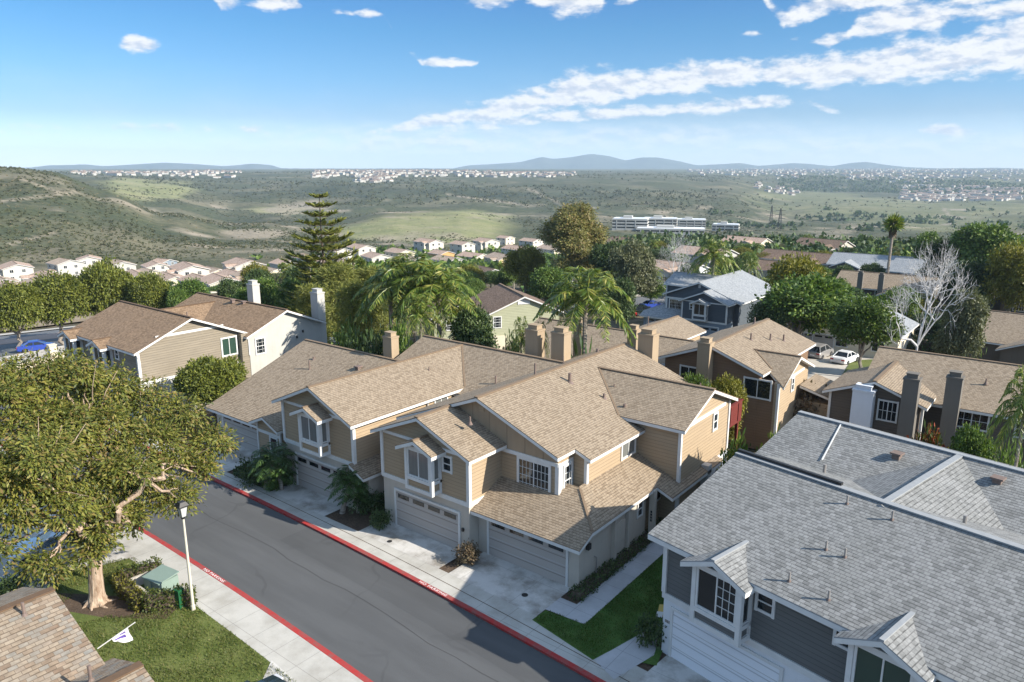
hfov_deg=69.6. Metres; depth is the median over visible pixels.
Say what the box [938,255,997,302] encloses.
tree
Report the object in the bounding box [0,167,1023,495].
ground
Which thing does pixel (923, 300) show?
tree
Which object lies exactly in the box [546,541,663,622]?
walkway
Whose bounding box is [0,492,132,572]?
driveway
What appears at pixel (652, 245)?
palm tree
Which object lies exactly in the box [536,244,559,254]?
house
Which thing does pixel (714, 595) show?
window
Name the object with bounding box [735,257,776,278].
house
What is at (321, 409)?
townhouse
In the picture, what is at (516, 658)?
road patch
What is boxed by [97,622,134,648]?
flag
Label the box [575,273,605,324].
tree
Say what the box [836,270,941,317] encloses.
house
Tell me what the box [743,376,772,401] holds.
window
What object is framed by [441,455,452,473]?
window
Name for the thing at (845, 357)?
parked car
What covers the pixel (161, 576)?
utility box
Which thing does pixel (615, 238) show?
house
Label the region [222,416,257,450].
garage door
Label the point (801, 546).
townhouse
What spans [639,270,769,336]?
townhouse
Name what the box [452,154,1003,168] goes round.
mountains
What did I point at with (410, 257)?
house
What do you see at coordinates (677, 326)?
townhouse
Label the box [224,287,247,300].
tree
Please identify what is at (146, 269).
house
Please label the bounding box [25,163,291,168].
mountains
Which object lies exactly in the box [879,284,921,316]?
tree
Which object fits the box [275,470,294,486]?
shrub
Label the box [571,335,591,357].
paddle leaf plant
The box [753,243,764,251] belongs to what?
palm tree
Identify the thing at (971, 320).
tree
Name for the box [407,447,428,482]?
window
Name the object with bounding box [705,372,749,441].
tree
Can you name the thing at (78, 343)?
window
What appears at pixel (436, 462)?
window
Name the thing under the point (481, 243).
house
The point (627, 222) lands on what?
office building
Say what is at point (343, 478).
garden palm
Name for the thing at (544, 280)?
tree
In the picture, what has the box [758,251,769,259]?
tree
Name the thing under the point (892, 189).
town
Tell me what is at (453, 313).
palm tree
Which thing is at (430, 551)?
driveway
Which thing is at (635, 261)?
tree
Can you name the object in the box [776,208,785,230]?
lattice mast
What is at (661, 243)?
tree
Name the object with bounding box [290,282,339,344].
pine tree
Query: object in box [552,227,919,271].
tree belt
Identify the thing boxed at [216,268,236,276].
house
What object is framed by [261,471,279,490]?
shrub
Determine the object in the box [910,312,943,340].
tree
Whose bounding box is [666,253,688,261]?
tree
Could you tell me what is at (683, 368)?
window
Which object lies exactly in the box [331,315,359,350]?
shrub
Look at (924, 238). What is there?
tree
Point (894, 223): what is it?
fan palm
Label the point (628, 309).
tree
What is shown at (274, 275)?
tree
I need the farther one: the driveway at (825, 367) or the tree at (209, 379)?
the driveway at (825, 367)
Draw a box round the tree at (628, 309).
[603,274,637,328]
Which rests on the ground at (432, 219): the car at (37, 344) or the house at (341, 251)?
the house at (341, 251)
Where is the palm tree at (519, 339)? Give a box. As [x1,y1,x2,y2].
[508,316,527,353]
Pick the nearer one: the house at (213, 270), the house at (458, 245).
the house at (213, 270)
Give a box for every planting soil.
[57,593,175,618]
[147,412,665,670]
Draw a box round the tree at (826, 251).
[816,250,832,253]
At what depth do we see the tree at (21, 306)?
99.77 m
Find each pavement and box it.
[0,326,74,334]
[0,346,64,364]
[0,446,362,681]
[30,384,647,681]
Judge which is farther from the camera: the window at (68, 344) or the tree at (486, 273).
the tree at (486, 273)
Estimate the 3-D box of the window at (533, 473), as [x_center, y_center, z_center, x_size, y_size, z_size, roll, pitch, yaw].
[1.135,7.170,38.594,2.210,2.020,0.070,10,17,37]
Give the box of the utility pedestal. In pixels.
[173,587,183,609]
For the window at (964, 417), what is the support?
in the townhouse at (899, 392)
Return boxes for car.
[5,529,108,568]
[16,339,52,352]
[245,673,286,681]
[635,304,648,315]
[639,300,662,307]
[808,342,833,358]
[830,349,858,364]
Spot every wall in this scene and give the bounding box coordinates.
[16,354,63,374]
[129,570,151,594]
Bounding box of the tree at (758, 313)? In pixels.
[747,299,790,329]
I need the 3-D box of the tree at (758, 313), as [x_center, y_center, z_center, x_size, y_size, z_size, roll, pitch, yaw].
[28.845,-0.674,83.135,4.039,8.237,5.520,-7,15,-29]
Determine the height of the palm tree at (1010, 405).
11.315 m
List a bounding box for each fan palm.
[354,257,366,271]
[458,263,468,268]
[882,213,906,272]
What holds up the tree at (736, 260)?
on the ground at (432, 219)
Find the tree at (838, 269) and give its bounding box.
[832,263,853,276]
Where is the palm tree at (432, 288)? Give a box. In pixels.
[390,261,481,337]
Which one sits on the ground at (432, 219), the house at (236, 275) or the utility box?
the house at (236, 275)
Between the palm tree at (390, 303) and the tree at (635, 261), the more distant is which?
the tree at (635, 261)
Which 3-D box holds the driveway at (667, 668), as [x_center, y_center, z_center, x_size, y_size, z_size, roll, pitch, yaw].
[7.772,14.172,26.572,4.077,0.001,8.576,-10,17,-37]
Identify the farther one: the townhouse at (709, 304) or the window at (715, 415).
the townhouse at (709, 304)
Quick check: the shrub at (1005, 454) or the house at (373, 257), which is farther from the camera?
the house at (373, 257)
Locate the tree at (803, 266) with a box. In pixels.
[764,250,826,330]
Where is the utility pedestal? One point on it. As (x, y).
(177, 593)
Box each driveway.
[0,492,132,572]
[187,443,258,471]
[263,660,295,681]
[271,483,341,515]
[358,521,458,568]
[449,552,571,615]
[636,654,710,681]
[807,353,872,380]
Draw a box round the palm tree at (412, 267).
[359,252,465,342]
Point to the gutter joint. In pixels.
(439, 579)
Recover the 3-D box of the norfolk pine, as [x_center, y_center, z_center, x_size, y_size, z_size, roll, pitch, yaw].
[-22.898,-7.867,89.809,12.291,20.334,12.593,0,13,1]
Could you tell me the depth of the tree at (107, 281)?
108.73 m
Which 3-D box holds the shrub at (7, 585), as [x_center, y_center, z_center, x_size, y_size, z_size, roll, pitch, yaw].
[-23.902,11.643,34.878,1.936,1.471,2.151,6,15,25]
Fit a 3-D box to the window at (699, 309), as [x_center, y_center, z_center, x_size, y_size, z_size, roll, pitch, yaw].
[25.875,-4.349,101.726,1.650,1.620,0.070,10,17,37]
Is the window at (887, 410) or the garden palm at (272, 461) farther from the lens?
the window at (887, 410)
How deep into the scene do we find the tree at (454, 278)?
150.14 m
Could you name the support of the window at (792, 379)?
in the townhouse at (767, 361)
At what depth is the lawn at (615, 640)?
33.14 m
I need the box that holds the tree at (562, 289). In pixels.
[551,278,576,319]
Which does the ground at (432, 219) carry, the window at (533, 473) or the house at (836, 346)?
the house at (836, 346)
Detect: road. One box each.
[0,328,70,339]
[0,338,63,356]
[0,403,591,681]
[557,294,664,313]
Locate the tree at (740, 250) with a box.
[732,247,753,253]
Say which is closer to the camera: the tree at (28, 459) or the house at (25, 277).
the tree at (28, 459)
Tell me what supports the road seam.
on the road at (369, 641)
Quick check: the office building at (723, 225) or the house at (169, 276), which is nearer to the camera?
the house at (169, 276)
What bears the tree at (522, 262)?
on the ground at (432, 219)
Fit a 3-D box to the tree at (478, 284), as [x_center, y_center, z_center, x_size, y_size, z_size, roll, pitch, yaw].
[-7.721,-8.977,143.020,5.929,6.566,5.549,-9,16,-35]
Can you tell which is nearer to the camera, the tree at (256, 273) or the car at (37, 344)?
the car at (37, 344)
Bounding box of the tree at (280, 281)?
[276,271,285,284]
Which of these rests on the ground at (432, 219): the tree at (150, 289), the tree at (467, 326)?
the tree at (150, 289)
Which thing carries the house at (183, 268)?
on the ground at (432, 219)
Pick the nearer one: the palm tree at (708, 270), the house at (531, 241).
the palm tree at (708, 270)
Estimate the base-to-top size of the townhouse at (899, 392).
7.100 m
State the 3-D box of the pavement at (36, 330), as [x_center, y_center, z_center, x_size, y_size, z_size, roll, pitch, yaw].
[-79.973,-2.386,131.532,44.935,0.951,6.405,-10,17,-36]
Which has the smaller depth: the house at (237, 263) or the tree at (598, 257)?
the tree at (598, 257)
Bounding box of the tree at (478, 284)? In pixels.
[462,278,486,291]
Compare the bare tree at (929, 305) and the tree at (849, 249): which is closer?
the bare tree at (929, 305)
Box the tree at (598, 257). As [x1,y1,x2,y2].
[587,237,624,280]
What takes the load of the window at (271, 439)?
in the townhouse at (321, 409)
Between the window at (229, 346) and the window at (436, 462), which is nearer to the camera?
the window at (436, 462)
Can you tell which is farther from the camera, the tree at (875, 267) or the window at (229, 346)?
the tree at (875, 267)
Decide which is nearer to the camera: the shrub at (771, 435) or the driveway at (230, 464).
the shrub at (771, 435)
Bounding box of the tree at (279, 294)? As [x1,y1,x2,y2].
[272,278,302,310]
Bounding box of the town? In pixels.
[70,168,1023,200]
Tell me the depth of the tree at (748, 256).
178.60 m
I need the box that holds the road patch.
[280,527,590,681]
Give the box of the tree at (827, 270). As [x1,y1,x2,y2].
[817,265,832,272]
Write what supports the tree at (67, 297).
on the ground at (432, 219)
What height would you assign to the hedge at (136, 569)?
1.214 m
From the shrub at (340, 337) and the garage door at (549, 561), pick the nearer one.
the garage door at (549, 561)
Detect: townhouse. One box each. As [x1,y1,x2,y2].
[0,586,153,681]
[57,280,326,422]
[205,323,571,509]
[370,327,743,589]
[502,317,694,363]
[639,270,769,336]
[639,315,705,340]
[648,411,1023,681]
[658,317,832,449]
[822,346,1023,467]
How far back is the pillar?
94.68 m
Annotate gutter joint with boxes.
[94,415,628,681]
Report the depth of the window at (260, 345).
67.07 m
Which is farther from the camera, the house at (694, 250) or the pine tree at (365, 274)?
the house at (694, 250)
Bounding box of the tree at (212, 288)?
[208,284,217,291]
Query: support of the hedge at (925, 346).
on the ground at (432, 219)
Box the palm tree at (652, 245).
[645,240,659,249]
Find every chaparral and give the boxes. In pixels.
[0,166,1023,262]
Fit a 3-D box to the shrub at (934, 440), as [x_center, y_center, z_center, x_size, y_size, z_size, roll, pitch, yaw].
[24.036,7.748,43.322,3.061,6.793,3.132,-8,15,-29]
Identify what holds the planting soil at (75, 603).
on the lawn at (78, 617)
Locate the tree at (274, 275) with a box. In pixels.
[271,272,279,283]
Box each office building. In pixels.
[612,215,648,229]
[636,225,704,234]
[648,215,677,226]
[677,217,705,228]
[712,221,739,230]
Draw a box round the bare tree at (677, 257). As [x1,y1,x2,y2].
[656,232,697,303]
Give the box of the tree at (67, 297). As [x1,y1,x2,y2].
[26,269,93,345]
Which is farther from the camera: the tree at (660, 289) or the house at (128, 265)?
the house at (128, 265)
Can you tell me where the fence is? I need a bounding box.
[0,349,47,364]
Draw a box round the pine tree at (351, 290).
[328,279,378,349]
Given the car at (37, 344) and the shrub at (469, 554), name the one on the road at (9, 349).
the car at (37, 344)
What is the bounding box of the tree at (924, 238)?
[910,230,941,258]
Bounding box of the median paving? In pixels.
[0,333,58,344]
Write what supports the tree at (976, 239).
on the ground at (432, 219)
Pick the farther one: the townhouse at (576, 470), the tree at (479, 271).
the tree at (479, 271)
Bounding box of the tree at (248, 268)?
[239,260,272,286]
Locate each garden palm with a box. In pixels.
[247,441,299,492]
[324,465,372,514]
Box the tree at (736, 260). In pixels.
[718,256,744,272]
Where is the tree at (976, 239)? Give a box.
[943,220,1023,270]
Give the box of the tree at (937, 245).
[918,234,965,303]
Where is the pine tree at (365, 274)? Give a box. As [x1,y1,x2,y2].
[344,264,401,344]
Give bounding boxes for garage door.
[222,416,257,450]
[295,451,347,505]
[394,487,460,548]
[487,521,568,586]
[647,317,662,323]
[668,606,783,681]
[695,324,718,336]
[802,331,834,348]
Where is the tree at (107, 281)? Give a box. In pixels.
[76,253,134,315]
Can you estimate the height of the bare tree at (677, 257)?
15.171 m
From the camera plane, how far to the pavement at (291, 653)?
33.00 m
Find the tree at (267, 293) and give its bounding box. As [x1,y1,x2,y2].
[243,276,278,305]
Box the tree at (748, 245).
[738,243,752,247]
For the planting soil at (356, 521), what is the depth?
42.65 m
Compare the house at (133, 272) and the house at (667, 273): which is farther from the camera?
the house at (133, 272)
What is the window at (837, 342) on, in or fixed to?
in the house at (836, 346)
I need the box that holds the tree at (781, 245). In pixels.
[765,241,784,247]
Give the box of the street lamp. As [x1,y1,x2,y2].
[174,500,195,610]
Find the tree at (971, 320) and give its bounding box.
[931,284,992,358]
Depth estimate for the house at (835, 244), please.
249.59 m
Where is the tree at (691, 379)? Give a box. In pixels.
[681,371,711,386]
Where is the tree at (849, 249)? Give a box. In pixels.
[836,246,858,252]
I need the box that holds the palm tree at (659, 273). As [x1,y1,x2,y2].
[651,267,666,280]
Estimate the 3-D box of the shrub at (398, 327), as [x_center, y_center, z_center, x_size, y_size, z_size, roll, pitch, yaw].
[-8.835,1.971,59.413,3.631,10.944,3.331,-9,16,-33]
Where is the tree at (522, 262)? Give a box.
[501,242,546,292]
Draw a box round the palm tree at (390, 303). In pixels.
[351,267,432,328]
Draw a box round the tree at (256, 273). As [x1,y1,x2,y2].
[242,265,273,288]
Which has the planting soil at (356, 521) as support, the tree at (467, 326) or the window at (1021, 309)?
the tree at (467, 326)
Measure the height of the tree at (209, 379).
6.328 m
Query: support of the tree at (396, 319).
on the ground at (432, 219)
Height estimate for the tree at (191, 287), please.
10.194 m
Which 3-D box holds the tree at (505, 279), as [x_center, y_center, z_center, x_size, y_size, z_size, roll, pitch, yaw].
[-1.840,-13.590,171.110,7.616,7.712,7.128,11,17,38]
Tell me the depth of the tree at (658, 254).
212.75 m
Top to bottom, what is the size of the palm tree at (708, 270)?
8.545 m
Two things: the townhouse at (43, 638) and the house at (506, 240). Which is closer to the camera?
the townhouse at (43, 638)
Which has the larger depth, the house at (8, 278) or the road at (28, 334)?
the house at (8, 278)
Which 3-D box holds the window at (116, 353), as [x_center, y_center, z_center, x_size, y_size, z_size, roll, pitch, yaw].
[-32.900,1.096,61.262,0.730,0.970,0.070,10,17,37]
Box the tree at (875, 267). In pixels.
[858,260,884,272]
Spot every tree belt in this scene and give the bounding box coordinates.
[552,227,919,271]
[554,234,913,277]
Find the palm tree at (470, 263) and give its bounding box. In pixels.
[467,261,478,268]
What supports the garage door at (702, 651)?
in the townhouse at (801, 546)
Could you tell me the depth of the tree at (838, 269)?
147.46 m
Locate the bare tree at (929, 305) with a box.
[880,236,980,350]
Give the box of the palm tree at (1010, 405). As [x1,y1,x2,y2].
[981,364,1023,466]
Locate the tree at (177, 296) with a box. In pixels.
[165,287,188,307]
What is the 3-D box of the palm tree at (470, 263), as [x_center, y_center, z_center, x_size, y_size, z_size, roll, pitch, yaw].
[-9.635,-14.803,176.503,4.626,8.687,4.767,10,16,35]
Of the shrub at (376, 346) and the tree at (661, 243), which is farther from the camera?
the tree at (661, 243)
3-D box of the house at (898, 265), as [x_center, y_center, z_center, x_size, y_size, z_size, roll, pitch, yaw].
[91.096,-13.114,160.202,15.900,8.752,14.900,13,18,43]
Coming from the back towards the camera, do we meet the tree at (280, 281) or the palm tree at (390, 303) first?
the tree at (280, 281)
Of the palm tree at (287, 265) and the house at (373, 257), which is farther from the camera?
the house at (373, 257)
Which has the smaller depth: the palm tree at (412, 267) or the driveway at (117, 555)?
the driveway at (117, 555)
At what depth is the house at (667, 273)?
163.90 m
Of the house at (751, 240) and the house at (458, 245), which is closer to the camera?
the house at (751, 240)
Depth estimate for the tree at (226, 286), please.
119.32 m
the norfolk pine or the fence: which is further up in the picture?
the norfolk pine
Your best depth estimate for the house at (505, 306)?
90.90 m
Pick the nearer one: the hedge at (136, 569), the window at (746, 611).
the window at (746, 611)
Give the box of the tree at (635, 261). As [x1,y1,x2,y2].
[605,236,661,300]
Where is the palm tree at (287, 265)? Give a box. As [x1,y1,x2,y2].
[275,263,295,282]
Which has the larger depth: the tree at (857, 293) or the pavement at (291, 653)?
the tree at (857, 293)
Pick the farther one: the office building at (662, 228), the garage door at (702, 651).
the office building at (662, 228)
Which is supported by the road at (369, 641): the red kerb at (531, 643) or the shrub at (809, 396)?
the red kerb at (531, 643)
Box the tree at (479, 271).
[457,264,486,281]
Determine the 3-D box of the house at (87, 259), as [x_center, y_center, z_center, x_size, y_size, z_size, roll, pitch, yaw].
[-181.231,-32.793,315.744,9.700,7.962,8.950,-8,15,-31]
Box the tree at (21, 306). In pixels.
[0,278,49,352]
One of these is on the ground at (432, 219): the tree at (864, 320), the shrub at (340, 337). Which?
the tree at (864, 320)
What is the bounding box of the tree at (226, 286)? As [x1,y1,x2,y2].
[216,276,242,296]
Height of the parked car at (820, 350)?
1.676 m
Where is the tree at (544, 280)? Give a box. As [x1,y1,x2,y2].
[527,263,567,299]
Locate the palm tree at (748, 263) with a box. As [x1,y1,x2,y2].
[736,252,763,279]
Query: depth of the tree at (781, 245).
251.23 m
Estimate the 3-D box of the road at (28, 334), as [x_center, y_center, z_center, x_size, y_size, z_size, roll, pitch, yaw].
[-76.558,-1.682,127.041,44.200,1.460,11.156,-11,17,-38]
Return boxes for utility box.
[141,564,186,591]
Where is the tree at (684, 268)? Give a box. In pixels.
[676,262,702,273]
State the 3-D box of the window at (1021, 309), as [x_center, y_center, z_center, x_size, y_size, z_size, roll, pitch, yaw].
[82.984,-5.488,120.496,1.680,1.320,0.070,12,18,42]
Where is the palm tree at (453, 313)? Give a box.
[427,293,474,337]
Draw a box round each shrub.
[0,568,29,594]
[234,453,267,488]
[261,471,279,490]
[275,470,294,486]
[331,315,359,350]
[342,316,377,353]
[349,489,384,515]
[363,317,395,355]
[369,509,392,530]
[388,299,413,354]
[451,537,481,566]
[502,329,519,352]
[630,610,666,648]
[717,427,750,469]
[756,420,780,451]
[792,380,826,417]
[906,419,948,448]
[995,434,1023,467]
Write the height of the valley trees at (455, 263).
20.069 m
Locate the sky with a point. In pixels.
(278, 83)
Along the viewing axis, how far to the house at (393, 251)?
380.84 m
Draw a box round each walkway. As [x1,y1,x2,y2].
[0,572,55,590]
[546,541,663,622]
[595,625,659,678]
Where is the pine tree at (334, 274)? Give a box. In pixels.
[308,260,369,342]
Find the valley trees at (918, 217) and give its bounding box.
[706,198,1023,231]
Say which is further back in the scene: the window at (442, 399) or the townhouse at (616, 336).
the townhouse at (616, 336)
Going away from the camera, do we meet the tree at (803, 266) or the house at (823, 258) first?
the tree at (803, 266)
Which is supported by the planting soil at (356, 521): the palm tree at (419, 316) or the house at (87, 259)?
the palm tree at (419, 316)
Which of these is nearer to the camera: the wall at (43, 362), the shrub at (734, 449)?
the shrub at (734, 449)
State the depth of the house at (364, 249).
378.41 m
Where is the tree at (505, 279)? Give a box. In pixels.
[487,269,516,285]
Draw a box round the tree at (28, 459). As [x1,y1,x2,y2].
[0,345,246,610]
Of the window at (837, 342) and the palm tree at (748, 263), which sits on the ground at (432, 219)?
the palm tree at (748, 263)
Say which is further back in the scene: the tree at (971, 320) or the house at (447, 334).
the house at (447, 334)
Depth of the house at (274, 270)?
253.97 m
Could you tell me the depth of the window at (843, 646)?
24.67 m
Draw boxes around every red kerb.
[1,444,372,681]
[47,399,605,681]
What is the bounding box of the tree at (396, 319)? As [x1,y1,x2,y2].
[372,276,409,330]
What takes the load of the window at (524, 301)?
in the house at (505, 306)
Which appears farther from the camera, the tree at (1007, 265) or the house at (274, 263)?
the house at (274, 263)
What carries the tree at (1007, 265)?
on the ground at (432, 219)
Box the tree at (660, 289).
[638,279,665,299]
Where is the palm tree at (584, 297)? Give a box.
[532,265,637,353]
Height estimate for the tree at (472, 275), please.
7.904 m
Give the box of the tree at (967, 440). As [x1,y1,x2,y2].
[948,422,999,460]
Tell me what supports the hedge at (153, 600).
on the planting soil at (75, 603)
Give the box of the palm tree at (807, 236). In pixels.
[798,234,812,238]
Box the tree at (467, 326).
[449,299,499,348]
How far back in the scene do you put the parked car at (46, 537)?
37.85 m
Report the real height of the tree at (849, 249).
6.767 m
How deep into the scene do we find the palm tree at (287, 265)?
145.22 m
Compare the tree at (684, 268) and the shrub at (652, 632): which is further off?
the tree at (684, 268)
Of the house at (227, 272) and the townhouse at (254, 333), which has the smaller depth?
the townhouse at (254, 333)
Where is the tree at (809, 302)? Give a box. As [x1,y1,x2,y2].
[754,269,856,334]
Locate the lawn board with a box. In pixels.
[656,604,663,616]
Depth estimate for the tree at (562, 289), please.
117.94 m
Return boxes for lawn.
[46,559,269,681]
[532,555,663,659]
[642,647,661,665]
[843,359,872,373]
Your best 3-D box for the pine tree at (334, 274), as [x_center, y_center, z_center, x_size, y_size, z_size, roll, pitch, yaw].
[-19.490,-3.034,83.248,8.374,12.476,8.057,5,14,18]
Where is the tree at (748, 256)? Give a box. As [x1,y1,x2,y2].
[739,251,757,271]
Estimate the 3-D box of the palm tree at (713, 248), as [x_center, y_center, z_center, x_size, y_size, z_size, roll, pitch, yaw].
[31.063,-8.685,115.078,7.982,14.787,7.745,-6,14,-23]
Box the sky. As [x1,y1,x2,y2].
[0,0,1023,167]
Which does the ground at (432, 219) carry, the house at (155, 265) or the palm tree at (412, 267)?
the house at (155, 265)
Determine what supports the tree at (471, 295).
on the ground at (432, 219)
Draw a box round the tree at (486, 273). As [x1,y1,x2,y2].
[484,271,496,287]
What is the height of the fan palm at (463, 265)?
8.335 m
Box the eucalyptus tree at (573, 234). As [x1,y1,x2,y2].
[534,198,612,281]
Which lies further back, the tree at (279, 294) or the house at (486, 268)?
the house at (486, 268)
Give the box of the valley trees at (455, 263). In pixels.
[251,244,557,271]
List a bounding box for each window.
[64,336,73,355]
[75,340,81,355]
[93,346,102,365]
[105,350,111,367]
[114,350,119,359]
[220,335,237,357]
[254,336,265,354]
[269,435,277,454]
[299,414,317,444]
[321,422,327,443]
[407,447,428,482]
[434,396,447,403]
[434,458,439,481]
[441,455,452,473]
[493,316,501,327]
[517,456,550,492]
[518,299,529,304]
[563,460,572,488]
[620,438,635,460]
[636,500,643,518]
[669,298,681,308]
[679,364,695,377]
[693,303,704,315]
[695,567,737,626]
[712,411,718,431]
[742,596,750,625]
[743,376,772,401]
[754,592,775,619]
[790,376,794,392]
[832,629,847,651]
[835,337,847,347]
[850,645,913,681]
[871,341,885,351]
[876,398,898,423]
[957,411,989,431]
[1012,303,1023,311]
[1013,424,1023,438]
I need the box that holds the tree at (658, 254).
[649,248,670,259]
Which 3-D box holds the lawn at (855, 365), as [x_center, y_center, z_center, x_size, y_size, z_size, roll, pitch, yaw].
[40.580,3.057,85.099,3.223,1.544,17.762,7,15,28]
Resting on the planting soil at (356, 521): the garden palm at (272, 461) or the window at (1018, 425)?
the garden palm at (272, 461)
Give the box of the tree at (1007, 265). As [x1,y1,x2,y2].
[979,239,1023,311]
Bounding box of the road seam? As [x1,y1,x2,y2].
[194,506,497,681]
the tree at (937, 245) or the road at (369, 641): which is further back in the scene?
the tree at (937, 245)
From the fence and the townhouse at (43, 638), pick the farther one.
the fence
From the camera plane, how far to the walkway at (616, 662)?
30.69 m
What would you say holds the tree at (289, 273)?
on the ground at (432, 219)
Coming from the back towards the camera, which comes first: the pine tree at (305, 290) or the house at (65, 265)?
the house at (65, 265)
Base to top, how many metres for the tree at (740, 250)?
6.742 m
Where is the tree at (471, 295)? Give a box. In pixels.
[452,287,480,298]
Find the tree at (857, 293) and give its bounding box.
[841,287,866,297]
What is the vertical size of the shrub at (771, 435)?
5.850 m
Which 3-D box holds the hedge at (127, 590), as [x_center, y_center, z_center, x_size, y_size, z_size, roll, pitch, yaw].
[-18.121,11.814,34.824,3.257,1.126,0.983,12,18,42]
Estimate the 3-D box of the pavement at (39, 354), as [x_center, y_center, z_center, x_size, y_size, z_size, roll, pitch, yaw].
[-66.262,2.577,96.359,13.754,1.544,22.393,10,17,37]
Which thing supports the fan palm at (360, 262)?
on the ground at (432, 219)
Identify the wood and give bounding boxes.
[36,170,1021,222]
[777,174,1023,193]
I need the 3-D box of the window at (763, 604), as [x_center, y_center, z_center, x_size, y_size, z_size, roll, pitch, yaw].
[9.193,9.511,26.726,0.070,0.920,0.800,-11,17,-38]
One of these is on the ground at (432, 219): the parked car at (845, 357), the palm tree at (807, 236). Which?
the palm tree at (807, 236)
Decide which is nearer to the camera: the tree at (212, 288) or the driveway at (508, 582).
the driveway at (508, 582)
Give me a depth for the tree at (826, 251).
217.36 m
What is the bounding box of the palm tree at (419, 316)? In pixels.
[398,290,445,343]
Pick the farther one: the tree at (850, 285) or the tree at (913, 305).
the tree at (850, 285)
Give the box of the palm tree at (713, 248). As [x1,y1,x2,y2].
[687,238,740,276]
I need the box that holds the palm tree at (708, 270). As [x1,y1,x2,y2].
[701,267,721,274]
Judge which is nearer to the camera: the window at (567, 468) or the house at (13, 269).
the window at (567, 468)
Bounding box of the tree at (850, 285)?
[835,278,857,288]
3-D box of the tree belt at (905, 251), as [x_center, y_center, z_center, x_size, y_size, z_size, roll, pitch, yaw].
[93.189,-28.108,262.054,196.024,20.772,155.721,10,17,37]
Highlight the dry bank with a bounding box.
[1,313,91,330]
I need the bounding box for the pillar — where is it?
[46,343,56,354]
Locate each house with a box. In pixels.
[0,260,34,280]
[0,276,18,281]
[0,280,18,286]
[19,270,59,280]
[19,278,35,284]
[46,257,84,276]
[75,254,101,266]
[105,259,136,270]
[127,269,148,276]
[138,267,161,273]
[140,261,169,270]
[149,258,178,265]
[156,271,182,286]
[165,261,210,275]
[176,273,205,282]
[197,273,241,292]
[206,266,223,273]
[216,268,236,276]
[222,257,266,270]
[230,270,245,279]
[260,265,280,272]
[268,258,290,268]
[325,248,352,260]
[346,243,375,256]
[360,251,391,262]
[384,247,414,257]
[395,255,427,261]
[413,238,443,252]
[425,300,480,339]
[428,249,455,256]
[430,254,464,261]
[448,240,474,252]
[456,251,486,258]
[466,283,563,348]
[472,237,500,250]
[474,264,498,271]
[483,252,508,262]
[495,235,514,244]
[500,244,523,253]
[518,237,543,246]
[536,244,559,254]
[605,236,632,243]
[645,259,710,290]
[671,245,738,267]
[720,235,773,244]
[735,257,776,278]
[757,248,831,267]
[787,296,919,357]
[793,237,855,251]
[826,252,913,270]
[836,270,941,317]
[889,257,950,301]
[952,309,1023,364]
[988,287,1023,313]
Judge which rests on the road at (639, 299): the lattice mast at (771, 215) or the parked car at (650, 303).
the parked car at (650, 303)
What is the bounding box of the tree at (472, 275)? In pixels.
[458,269,480,289]
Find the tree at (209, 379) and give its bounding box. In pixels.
[171,354,248,423]
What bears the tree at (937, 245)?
on the ground at (432, 219)
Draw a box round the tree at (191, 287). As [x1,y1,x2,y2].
[165,277,211,300]
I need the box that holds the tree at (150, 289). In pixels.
[126,270,170,308]
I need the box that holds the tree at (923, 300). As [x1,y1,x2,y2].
[906,291,941,317]
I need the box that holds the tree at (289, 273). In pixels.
[284,265,305,284]
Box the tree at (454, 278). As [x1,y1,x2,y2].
[444,271,459,291]
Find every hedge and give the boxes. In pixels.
[108,568,146,613]
[116,555,162,578]
[140,582,197,613]
[232,463,263,486]
[364,491,384,513]
[567,517,663,602]
[906,333,949,354]
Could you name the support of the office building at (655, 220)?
on the ground at (432, 219)
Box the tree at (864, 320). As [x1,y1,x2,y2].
[821,292,908,367]
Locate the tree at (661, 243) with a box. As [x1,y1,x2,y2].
[653,240,669,248]
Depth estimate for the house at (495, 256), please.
319.89 m
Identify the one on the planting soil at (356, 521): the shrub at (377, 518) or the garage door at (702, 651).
the shrub at (377, 518)
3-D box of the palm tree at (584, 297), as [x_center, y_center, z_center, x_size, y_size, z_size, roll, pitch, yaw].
[5.316,0.846,56.589,8.031,13.753,7.394,13,18,43]
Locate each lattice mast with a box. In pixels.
[767,206,772,227]
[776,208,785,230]
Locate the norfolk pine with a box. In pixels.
[275,192,360,328]
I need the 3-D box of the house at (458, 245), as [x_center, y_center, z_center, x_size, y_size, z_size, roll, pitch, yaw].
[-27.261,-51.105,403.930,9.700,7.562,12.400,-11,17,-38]
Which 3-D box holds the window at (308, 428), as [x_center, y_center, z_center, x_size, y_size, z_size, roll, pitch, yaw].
[-12.215,5.308,44.323,1.650,1.620,0.070,10,17,37]

